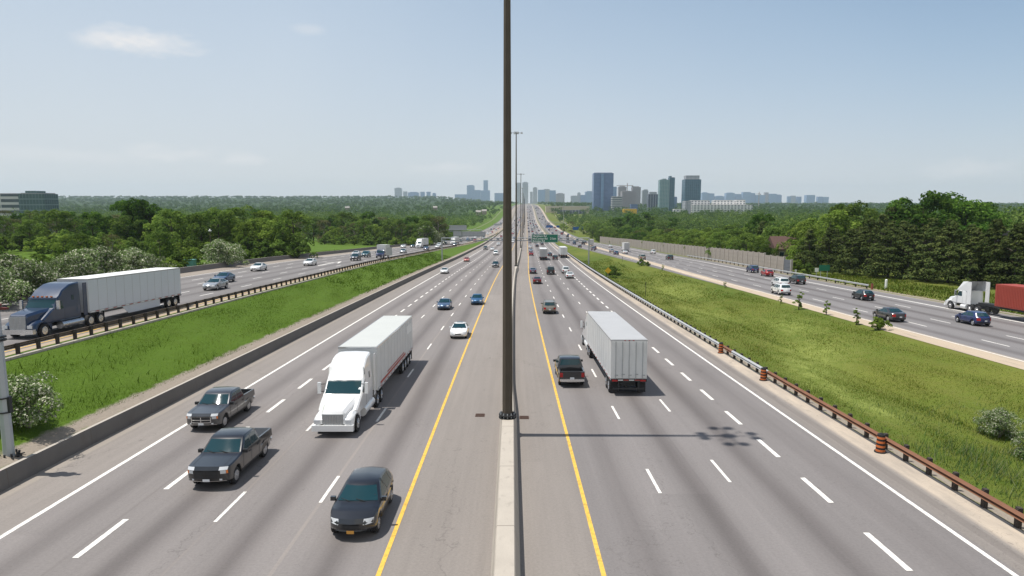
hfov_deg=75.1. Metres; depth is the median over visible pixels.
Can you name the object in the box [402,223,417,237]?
leafy tree
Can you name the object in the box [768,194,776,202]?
apartment tower
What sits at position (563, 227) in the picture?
leafy tree
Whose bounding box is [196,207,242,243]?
leafy tree
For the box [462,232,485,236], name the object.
overhead sign
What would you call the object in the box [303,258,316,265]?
sedan car
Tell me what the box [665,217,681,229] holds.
leafy tree
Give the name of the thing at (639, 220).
maple tree
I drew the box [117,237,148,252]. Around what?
shrub
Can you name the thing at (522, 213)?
mast lamp
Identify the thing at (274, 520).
road
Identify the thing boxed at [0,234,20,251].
shrub
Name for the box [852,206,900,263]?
pine tree
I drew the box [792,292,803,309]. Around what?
sapling
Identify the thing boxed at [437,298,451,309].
sedan car
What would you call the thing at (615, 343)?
semi truck
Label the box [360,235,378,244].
shrub
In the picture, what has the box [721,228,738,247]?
leafy tree
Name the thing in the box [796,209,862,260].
leafy tree
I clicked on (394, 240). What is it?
shrub
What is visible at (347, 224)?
leafy tree
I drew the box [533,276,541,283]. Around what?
sedan car
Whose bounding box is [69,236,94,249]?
shrub
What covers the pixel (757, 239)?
leafy tree
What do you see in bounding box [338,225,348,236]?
sparse tree
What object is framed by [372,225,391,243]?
leafy tree
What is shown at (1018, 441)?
blossom bush
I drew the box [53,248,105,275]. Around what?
blossom bush
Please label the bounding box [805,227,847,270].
pine tree
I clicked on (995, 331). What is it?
road
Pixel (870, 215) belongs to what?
leafy tree
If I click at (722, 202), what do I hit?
institute building
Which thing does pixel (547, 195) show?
apartment tower
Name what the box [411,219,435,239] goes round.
leafy tree
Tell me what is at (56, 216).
leafy tree
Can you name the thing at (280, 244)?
shrub
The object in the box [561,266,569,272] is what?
suv car
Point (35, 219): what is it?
leafy tree
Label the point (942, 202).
maple tree
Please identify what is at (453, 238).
semi truck
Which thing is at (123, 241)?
shrub
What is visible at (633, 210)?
store building
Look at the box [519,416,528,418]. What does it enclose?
drain grate
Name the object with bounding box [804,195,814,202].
apartment tower
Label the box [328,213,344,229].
leafy tree
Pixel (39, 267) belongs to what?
blossom bush
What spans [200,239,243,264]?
blossom bush
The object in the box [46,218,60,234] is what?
sparse tree
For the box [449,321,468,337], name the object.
sedan car
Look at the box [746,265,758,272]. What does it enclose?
suv car
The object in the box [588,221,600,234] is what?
leafy tree
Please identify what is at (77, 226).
sparse tree
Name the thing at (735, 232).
leafy tree
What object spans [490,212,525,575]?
median barrier
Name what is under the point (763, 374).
traffic drum
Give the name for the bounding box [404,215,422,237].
leafy tree
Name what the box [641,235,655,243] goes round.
leafy tree
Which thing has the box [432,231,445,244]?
blossom bush
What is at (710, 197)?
apartment tower
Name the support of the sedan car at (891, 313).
on the road at (995, 331)
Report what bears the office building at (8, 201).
on the ground at (968, 398)
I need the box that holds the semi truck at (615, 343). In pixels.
[580,311,647,391]
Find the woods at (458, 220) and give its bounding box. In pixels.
[2,208,487,227]
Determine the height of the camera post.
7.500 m
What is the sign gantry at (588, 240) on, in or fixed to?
on the ground at (968, 398)
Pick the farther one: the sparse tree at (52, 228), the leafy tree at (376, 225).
the leafy tree at (376, 225)
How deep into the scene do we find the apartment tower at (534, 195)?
5533.37 m
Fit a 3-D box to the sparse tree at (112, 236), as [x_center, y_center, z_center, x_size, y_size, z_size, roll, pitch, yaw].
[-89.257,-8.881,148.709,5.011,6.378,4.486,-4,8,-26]
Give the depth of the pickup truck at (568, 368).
51.19 m
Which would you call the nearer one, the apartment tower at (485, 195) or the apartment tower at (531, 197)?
the apartment tower at (531, 197)
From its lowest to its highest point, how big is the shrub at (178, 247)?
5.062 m
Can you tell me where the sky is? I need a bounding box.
[0,0,1023,202]
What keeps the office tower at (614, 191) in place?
on the ground at (968, 398)
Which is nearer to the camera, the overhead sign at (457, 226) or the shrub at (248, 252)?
the shrub at (248, 252)
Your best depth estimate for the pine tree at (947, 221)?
145.77 m
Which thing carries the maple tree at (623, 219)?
on the ground at (968, 398)
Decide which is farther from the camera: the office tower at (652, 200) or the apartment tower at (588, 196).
the apartment tower at (588, 196)
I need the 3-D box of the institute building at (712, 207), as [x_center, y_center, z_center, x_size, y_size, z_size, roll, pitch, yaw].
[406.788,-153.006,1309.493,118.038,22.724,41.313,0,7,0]
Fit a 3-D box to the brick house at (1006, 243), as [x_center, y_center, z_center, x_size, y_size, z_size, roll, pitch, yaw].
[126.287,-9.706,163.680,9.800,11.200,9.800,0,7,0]
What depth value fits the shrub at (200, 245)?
166.89 m
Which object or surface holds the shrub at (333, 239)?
on the ground at (968, 398)
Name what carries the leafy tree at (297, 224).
on the ground at (968, 398)
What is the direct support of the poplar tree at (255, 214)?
on the ground at (968, 398)
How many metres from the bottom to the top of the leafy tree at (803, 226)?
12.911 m
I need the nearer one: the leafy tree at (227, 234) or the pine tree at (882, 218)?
the pine tree at (882, 218)
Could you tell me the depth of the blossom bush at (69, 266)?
82.22 m
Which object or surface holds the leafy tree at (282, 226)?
on the ground at (968, 398)
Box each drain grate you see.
[475,413,484,416]
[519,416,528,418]
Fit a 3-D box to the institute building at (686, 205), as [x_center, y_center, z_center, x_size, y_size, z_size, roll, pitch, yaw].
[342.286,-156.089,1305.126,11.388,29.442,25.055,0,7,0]
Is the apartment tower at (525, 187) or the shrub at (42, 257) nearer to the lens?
the shrub at (42, 257)
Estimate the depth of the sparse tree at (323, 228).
330.48 m
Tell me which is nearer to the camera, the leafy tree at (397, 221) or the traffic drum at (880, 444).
the traffic drum at (880, 444)
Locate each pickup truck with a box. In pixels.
[186,386,254,427]
[188,427,271,483]
[553,355,584,383]
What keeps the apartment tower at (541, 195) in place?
on the ground at (968, 398)
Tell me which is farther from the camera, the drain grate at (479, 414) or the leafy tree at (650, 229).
the leafy tree at (650, 229)
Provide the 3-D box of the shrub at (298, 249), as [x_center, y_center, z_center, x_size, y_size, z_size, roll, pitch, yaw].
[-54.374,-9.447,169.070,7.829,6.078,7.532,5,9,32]
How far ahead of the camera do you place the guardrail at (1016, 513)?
37.88 m
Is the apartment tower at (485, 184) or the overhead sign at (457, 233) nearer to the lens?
the overhead sign at (457, 233)
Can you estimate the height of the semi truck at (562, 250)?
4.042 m
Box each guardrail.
[554,243,1023,528]
[687,255,868,288]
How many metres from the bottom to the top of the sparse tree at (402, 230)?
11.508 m
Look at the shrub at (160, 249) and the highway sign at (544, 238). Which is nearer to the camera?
the shrub at (160, 249)
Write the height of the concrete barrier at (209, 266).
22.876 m
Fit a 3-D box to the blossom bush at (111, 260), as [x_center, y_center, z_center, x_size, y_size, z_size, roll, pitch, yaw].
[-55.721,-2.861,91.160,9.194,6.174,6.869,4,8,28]
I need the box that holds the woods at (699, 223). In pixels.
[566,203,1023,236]
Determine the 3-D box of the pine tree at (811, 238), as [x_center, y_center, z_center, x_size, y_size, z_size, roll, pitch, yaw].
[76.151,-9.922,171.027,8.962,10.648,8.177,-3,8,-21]
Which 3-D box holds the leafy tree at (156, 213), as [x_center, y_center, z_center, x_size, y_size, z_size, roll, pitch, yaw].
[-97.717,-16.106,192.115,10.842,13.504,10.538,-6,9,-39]
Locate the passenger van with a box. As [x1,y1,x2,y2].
[546,266,554,274]
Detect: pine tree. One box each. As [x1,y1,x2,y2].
[756,221,766,238]
[793,229,821,267]
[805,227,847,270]
[818,228,847,267]
[830,229,866,275]
[841,218,895,275]
[842,226,871,267]
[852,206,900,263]
[858,214,903,267]
[860,222,912,277]
[877,224,937,278]
[884,220,916,265]
[901,225,939,269]
[902,217,962,280]
[905,220,994,285]
[929,219,968,272]
[937,227,1001,284]
[945,224,987,271]
[957,218,1023,286]
[975,233,1011,272]
[981,223,1023,286]
[1000,242,1023,284]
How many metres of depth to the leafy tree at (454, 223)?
465.47 m
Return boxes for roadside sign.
[386,247,391,259]
[819,265,829,276]
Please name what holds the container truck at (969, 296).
on the road at (995, 331)
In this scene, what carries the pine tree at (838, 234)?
on the ground at (968, 398)
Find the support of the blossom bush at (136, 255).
on the ground at (968, 398)
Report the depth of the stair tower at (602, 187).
1657.12 m
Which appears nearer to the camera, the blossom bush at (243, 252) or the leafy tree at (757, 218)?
the blossom bush at (243, 252)
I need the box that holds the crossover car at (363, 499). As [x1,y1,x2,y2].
[330,466,393,533]
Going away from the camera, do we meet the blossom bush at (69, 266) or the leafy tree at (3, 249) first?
the blossom bush at (69, 266)
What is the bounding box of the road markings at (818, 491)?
[0,213,1023,575]
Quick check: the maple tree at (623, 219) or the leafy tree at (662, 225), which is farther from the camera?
the maple tree at (623, 219)
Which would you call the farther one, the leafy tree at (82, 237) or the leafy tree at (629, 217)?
the leafy tree at (629, 217)
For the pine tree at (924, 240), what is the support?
on the ground at (968, 398)
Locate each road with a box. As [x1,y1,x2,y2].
[0,204,521,355]
[0,205,525,575]
[513,205,1023,575]
[532,204,1023,369]
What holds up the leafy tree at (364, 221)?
on the ground at (968, 398)
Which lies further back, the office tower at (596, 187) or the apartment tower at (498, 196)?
the apartment tower at (498, 196)
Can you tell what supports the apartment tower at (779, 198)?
on the ground at (968, 398)
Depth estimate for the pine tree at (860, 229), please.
167.66 m
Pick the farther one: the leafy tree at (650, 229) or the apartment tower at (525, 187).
the apartment tower at (525, 187)
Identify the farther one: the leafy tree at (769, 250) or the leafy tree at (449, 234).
the leafy tree at (449, 234)
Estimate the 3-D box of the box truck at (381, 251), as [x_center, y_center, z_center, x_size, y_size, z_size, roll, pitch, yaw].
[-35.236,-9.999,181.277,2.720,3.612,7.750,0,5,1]
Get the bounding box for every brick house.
[765,233,794,263]
[994,231,1022,262]
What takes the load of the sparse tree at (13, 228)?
on the ground at (968, 398)
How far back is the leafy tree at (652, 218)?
512.80 m
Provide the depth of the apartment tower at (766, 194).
7116.23 m
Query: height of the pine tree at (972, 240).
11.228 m
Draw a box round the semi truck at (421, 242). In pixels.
[415,238,428,247]
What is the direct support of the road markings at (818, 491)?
on the road at (194, 288)
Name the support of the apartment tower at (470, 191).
on the ground at (968, 398)
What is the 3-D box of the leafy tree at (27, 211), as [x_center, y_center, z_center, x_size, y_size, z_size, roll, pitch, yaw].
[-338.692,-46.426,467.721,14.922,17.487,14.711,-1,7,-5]
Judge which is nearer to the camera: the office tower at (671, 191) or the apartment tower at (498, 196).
the office tower at (671, 191)
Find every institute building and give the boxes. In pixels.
[682,201,690,213]
[690,200,709,203]
[691,204,752,213]
[711,200,733,203]
[734,200,744,203]
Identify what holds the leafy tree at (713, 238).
on the ground at (968, 398)
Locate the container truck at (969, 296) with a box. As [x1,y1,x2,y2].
[944,281,1023,313]
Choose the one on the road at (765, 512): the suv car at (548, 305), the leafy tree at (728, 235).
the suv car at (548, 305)
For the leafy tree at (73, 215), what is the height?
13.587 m
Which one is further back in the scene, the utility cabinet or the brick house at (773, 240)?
the brick house at (773, 240)
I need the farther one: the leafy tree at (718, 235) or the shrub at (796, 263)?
the leafy tree at (718, 235)
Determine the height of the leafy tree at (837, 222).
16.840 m
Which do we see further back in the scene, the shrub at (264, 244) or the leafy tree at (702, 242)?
the leafy tree at (702, 242)
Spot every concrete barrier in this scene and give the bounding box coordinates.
[0,235,495,491]
[1,238,450,298]
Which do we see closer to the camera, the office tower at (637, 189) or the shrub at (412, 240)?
the shrub at (412, 240)
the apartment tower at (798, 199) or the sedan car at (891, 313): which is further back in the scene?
the apartment tower at (798, 199)
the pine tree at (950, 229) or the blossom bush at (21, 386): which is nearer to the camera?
the blossom bush at (21, 386)
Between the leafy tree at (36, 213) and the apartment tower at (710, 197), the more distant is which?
the apartment tower at (710, 197)
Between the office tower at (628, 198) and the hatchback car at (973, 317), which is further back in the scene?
the office tower at (628, 198)
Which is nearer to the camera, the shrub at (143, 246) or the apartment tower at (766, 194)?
the shrub at (143, 246)
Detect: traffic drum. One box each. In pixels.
[718,342,723,353]
[759,367,766,380]
[874,433,885,453]
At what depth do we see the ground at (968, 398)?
56.88 m
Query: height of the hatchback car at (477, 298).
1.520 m
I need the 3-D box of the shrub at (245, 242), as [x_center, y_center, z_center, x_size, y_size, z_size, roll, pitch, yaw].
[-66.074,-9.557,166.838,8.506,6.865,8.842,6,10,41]
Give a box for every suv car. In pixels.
[350,253,360,260]
[361,251,370,256]
[492,261,498,266]
[541,299,556,313]
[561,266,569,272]
[638,254,645,259]
[666,254,672,259]
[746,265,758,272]
[771,277,788,285]
[771,283,790,294]
[788,274,805,283]
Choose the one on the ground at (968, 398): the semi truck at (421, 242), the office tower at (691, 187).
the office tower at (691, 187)
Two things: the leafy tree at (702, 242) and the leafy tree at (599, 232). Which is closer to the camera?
the leafy tree at (702, 242)
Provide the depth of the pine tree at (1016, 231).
112.94 m
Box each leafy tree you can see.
[0,215,12,243]
[0,236,7,253]
[7,213,33,234]
[11,215,42,238]
[12,219,44,249]
[20,209,35,225]
[25,209,59,235]
[35,208,81,239]
[45,234,79,258]
[57,211,78,234]
[66,232,94,252]
[75,215,98,238]
[76,211,103,239]
[96,215,118,247]
[98,200,135,243]
[107,214,145,247]
[114,198,154,248]
[127,202,162,240]
[141,215,188,242]
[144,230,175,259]
[149,208,190,246]
[155,209,192,238]
[182,211,225,247]
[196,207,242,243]
[199,216,227,238]
[200,216,252,240]
[224,205,255,233]
[248,217,288,244]
[258,219,304,253]
[272,209,314,253]
[291,219,302,229]
[301,216,322,240]
[312,218,328,239]
[317,217,342,233]
[319,216,336,238]
[323,226,343,243]
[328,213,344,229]
[333,211,359,238]
[343,221,362,240]
[354,218,374,242]
[359,211,381,238]
[362,224,381,236]
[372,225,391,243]
[375,219,394,242]
[381,218,404,242]
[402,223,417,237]
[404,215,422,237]
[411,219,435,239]
[417,213,440,230]
[429,217,448,242]
[437,223,452,239]
[447,222,462,237]
[559,223,568,230]
[579,223,589,234]
[586,227,596,238]
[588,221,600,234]
[596,230,604,240]
[609,233,620,241]
[610,217,624,228]
[619,233,630,242]
[624,212,636,229]
[634,231,644,239]
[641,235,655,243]
[644,215,661,225]
[646,226,655,231]
[650,237,657,241]
[655,221,668,228]
[658,229,670,234]
[662,235,674,248]
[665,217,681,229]
[669,229,681,236]
[678,235,693,245]
[683,238,697,248]
[685,232,703,245]
[694,227,711,232]
[694,237,711,247]
[699,231,712,240]
[704,235,720,246]
[705,231,732,253]
[712,240,726,248]
[720,223,739,231]
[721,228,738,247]
[721,236,747,250]
[724,228,744,243]
[726,239,751,249]
[733,233,757,251]
[734,233,758,246]
[745,213,774,234]
[745,235,764,250]
[749,237,767,252]
[752,240,778,260]
[761,225,796,248]
[775,221,831,261]
[784,237,827,263]
[785,222,819,251]
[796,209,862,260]
[819,214,876,242]
[825,200,878,257]
[839,207,880,242]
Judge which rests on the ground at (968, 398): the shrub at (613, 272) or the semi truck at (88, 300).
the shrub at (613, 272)
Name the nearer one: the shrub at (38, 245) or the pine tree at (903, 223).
the pine tree at (903, 223)
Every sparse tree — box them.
[0,210,12,235]
[4,219,22,242]
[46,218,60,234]
[68,222,87,243]
[102,234,123,252]
[295,222,308,237]
[313,220,332,242]
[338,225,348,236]
[345,223,359,242]
[373,216,389,240]
[394,223,411,242]
[429,216,448,243]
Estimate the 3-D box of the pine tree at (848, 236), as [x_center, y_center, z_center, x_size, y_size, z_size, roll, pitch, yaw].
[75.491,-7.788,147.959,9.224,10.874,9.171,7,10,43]
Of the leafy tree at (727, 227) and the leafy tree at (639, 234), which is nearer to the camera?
the leafy tree at (727, 227)
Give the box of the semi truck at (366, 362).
[311,316,412,431]
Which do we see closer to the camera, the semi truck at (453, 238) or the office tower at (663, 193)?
the semi truck at (453, 238)
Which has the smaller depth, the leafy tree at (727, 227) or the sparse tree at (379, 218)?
the leafy tree at (727, 227)
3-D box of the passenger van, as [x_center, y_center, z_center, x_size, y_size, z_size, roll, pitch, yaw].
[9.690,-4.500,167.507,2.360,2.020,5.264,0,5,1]
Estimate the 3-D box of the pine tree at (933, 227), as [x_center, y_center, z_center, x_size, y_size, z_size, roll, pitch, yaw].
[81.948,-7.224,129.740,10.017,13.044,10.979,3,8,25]
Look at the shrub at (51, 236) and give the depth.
183.95 m
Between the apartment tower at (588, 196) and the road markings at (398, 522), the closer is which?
the road markings at (398, 522)
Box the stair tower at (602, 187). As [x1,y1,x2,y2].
[601,173,603,207]
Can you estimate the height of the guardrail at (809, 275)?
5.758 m
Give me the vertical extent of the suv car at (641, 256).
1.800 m
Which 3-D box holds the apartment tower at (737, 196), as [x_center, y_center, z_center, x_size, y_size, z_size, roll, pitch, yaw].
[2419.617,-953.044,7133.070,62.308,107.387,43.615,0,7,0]
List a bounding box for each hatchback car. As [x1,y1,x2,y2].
[470,293,483,304]
[760,269,773,276]
[851,289,874,299]
[955,310,990,325]
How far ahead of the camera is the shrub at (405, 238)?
319.69 m
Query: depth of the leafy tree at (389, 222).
360.60 m
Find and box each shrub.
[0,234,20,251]
[6,231,33,250]
[23,237,49,253]
[30,254,53,266]
[35,229,79,253]
[36,232,62,251]
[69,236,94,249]
[86,232,120,251]
[109,239,135,246]
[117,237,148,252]
[139,231,160,254]
[153,241,166,255]
[162,242,184,252]
[162,257,182,267]
[169,251,191,267]
[180,247,206,262]
[185,240,204,254]
[239,237,262,256]
[241,241,261,257]
[241,249,255,259]
[252,239,278,256]
[260,239,292,257]
[283,239,317,257]
[318,235,331,244]
[328,235,337,243]
[336,235,349,244]
[349,236,361,244]
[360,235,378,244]
[362,234,377,244]
[372,237,386,244]
[388,237,400,244]
[398,236,408,243]
[406,238,416,244]
[605,266,622,278]
[636,259,645,265]
[793,259,805,270]
[800,263,818,274]
[868,317,892,329]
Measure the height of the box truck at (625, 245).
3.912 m
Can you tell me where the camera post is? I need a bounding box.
[0,303,24,458]
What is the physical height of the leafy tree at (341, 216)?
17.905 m
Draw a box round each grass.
[0,252,449,453]
[199,250,1023,314]
[841,395,1023,507]
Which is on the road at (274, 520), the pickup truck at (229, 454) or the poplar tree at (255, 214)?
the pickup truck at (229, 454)
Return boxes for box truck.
[375,244,389,257]
[621,242,629,251]
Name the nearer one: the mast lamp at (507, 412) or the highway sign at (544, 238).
the mast lamp at (507, 412)
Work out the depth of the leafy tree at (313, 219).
369.31 m
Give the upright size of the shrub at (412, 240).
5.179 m
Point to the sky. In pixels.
(867, 101)
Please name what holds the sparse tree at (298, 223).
on the ground at (968, 398)
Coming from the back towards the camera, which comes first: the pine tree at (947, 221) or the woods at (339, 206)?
the woods at (339, 206)
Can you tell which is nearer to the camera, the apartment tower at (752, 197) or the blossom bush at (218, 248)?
the blossom bush at (218, 248)
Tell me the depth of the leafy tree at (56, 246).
153.61 m
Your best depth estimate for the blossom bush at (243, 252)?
135.93 m
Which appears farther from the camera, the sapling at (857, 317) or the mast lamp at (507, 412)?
the sapling at (857, 317)
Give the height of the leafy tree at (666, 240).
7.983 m
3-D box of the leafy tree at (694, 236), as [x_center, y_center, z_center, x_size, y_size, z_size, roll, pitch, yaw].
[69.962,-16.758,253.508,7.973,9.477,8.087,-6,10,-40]
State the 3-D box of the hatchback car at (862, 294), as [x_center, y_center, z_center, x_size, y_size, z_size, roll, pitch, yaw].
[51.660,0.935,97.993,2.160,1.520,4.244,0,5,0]
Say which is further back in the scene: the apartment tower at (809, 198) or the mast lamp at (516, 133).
the apartment tower at (809, 198)
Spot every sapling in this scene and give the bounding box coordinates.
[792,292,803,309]
[823,300,830,314]
[853,308,860,324]
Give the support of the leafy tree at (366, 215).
on the ground at (968, 398)
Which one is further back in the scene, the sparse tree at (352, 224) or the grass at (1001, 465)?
the sparse tree at (352, 224)
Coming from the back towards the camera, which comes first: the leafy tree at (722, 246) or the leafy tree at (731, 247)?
the leafy tree at (722, 246)
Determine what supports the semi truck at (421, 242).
on the road at (194, 288)
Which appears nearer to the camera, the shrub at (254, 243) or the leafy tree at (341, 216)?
the shrub at (254, 243)
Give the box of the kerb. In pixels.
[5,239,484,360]
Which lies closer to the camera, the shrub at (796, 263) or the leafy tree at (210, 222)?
the shrub at (796, 263)
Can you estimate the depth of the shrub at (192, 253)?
138.27 m
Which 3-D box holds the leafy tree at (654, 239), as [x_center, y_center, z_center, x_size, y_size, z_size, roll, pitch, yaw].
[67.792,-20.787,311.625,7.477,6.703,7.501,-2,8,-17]
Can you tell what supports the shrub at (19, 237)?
on the ground at (968, 398)
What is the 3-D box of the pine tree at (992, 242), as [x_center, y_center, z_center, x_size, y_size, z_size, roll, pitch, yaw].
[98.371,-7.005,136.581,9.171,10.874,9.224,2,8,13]
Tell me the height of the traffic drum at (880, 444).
1.060 m
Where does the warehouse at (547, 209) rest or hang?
on the ground at (968, 398)
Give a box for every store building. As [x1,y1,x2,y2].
[623,209,636,213]
[630,204,637,211]
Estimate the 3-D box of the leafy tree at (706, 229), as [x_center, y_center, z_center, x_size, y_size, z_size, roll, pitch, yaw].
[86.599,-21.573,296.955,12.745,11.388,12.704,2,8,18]
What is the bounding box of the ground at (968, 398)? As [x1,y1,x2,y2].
[0,198,1023,530]
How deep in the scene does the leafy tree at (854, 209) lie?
184.58 m
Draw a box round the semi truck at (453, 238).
[450,237,458,244]
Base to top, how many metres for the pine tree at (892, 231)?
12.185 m
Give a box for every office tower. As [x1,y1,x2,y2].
[592,173,613,210]
[613,187,616,195]
[618,186,625,195]
[620,191,635,208]
[631,186,640,206]
[641,189,647,205]
[647,194,657,209]
[658,179,669,210]
[668,176,674,210]
[681,175,700,207]
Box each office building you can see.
[0,193,20,229]
[18,191,58,229]
[611,196,621,210]
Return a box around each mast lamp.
[499,0,515,419]
[511,132,522,265]
[517,174,524,247]
[522,188,522,238]
[523,193,523,232]
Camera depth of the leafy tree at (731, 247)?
198.95 m
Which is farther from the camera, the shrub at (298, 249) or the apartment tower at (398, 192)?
the apartment tower at (398, 192)
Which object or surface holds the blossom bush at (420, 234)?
on the ground at (968, 398)
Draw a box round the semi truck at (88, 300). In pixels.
[2,268,180,336]
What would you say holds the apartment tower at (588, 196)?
on the ground at (968, 398)
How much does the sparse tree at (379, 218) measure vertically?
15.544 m
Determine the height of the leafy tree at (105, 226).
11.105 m
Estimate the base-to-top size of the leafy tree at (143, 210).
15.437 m
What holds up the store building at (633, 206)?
on the ground at (968, 398)
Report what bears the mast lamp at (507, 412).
on the median barrier at (505, 560)
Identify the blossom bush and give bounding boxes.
[0,253,38,300]
[0,265,36,307]
[7,370,63,427]
[9,258,68,296]
[25,269,63,288]
[36,253,104,277]
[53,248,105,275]
[85,245,126,273]
[107,247,153,271]
[107,256,138,271]
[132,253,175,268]
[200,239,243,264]
[201,243,249,264]
[410,226,439,242]
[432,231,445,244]
[972,406,1021,438]
[1011,419,1023,460]
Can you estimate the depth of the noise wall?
208.02 m
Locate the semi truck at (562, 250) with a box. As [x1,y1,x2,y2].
[558,246,566,257]
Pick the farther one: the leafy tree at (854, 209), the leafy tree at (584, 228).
the leafy tree at (584, 228)
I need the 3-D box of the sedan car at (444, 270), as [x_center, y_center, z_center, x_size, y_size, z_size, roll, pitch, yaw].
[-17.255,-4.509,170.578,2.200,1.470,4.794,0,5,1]
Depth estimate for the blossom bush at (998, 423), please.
39.35 m
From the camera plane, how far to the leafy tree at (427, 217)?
361.36 m
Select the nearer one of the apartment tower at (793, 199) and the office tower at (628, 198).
the office tower at (628, 198)
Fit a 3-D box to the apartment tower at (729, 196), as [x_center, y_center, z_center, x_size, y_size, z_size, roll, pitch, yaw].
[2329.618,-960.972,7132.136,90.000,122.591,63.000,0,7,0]
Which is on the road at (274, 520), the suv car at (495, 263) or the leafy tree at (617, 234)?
the suv car at (495, 263)
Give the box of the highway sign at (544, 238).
[532,234,557,242]
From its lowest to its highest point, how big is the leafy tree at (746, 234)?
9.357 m
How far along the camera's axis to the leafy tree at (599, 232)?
439.45 m
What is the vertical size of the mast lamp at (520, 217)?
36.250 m
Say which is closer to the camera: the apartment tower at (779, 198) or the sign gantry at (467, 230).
the sign gantry at (467, 230)
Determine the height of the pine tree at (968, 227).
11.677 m
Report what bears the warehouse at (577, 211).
on the ground at (968, 398)
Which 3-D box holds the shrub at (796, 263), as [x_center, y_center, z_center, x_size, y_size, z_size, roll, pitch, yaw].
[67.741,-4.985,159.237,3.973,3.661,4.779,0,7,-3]
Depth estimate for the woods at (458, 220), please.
750.95 m
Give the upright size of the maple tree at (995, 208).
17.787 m
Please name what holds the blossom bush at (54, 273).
on the ground at (968, 398)
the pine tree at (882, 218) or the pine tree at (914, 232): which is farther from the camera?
the pine tree at (882, 218)
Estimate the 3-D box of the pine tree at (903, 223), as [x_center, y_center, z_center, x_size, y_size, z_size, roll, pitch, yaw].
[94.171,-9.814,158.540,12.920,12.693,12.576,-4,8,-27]
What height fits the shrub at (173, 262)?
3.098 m
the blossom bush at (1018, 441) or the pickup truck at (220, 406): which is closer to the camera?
the blossom bush at (1018, 441)
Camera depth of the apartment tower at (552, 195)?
5527.64 m
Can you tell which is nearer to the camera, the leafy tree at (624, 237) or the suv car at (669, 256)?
the suv car at (669, 256)
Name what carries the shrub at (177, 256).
on the ground at (968, 398)
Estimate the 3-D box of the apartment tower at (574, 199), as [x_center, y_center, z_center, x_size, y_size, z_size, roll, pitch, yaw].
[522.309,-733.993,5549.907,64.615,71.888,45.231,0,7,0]
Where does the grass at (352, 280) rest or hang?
on the ground at (968, 398)
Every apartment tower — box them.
[394,188,401,197]
[408,192,418,197]
[455,194,466,198]
[467,185,474,199]
[474,190,480,200]
[481,190,489,200]
[483,180,487,189]
[494,193,502,201]
[517,183,520,203]
[522,182,527,203]
[530,192,532,203]
[533,187,536,203]
[538,190,544,201]
[544,189,549,201]
[550,190,555,201]
[556,193,564,201]
[571,196,578,202]
[585,191,591,202]
[701,192,707,199]
[708,193,713,202]
[714,196,723,199]
[724,193,734,199]
[735,194,741,199]
[741,192,750,202]
[751,193,754,202]
[755,195,764,202]
[764,192,768,202]
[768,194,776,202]
[776,194,781,202]
[791,196,795,202]
[795,197,801,202]
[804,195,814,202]
[816,197,822,203]
[823,197,828,202]
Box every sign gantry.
[441,238,589,263]
[446,229,481,239]
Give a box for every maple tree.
[615,216,627,226]
[628,212,654,228]
[877,190,960,242]
[886,198,939,225]
[903,191,991,242]
[918,196,1012,256]
[958,202,1011,234]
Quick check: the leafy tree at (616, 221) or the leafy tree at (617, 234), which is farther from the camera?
the leafy tree at (616, 221)
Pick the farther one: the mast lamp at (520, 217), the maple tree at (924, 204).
the mast lamp at (520, 217)
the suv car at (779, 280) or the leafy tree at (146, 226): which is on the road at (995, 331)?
the suv car at (779, 280)
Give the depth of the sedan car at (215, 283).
86.71 m
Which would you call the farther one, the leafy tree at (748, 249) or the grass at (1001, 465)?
the leafy tree at (748, 249)
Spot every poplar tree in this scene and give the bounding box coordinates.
[174,220,195,241]
[231,223,258,244]
[243,219,268,242]
[245,212,265,240]
[251,210,279,243]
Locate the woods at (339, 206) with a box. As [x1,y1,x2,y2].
[58,195,518,219]
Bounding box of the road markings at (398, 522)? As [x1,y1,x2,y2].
[4,231,605,575]
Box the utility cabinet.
[184,259,196,266]
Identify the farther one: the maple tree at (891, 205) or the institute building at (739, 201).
the institute building at (739, 201)
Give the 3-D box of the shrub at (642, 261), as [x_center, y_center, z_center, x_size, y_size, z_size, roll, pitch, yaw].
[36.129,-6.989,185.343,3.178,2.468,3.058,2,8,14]
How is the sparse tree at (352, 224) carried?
on the ground at (968, 398)
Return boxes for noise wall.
[600,236,792,273]
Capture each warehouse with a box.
[545,206,588,212]
[557,210,584,213]
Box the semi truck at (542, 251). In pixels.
[538,247,546,259]
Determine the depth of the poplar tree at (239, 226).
168.05 m
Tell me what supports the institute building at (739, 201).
on the ground at (968, 398)
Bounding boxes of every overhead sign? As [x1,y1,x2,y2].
[449,225,466,228]
[453,231,461,236]
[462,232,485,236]
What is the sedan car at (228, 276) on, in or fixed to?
on the road at (194, 288)
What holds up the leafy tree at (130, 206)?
on the ground at (968, 398)
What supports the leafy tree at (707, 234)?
on the ground at (968, 398)
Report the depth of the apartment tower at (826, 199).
7114.89 m
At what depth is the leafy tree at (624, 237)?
382.02 m
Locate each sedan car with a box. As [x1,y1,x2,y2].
[202,278,228,289]
[213,272,234,280]
[250,262,266,270]
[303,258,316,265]
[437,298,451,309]
[440,267,448,273]
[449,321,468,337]
[529,268,536,273]
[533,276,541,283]
[565,272,573,277]
[872,307,905,320]
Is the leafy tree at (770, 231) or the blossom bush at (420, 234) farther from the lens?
the blossom bush at (420, 234)
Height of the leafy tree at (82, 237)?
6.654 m

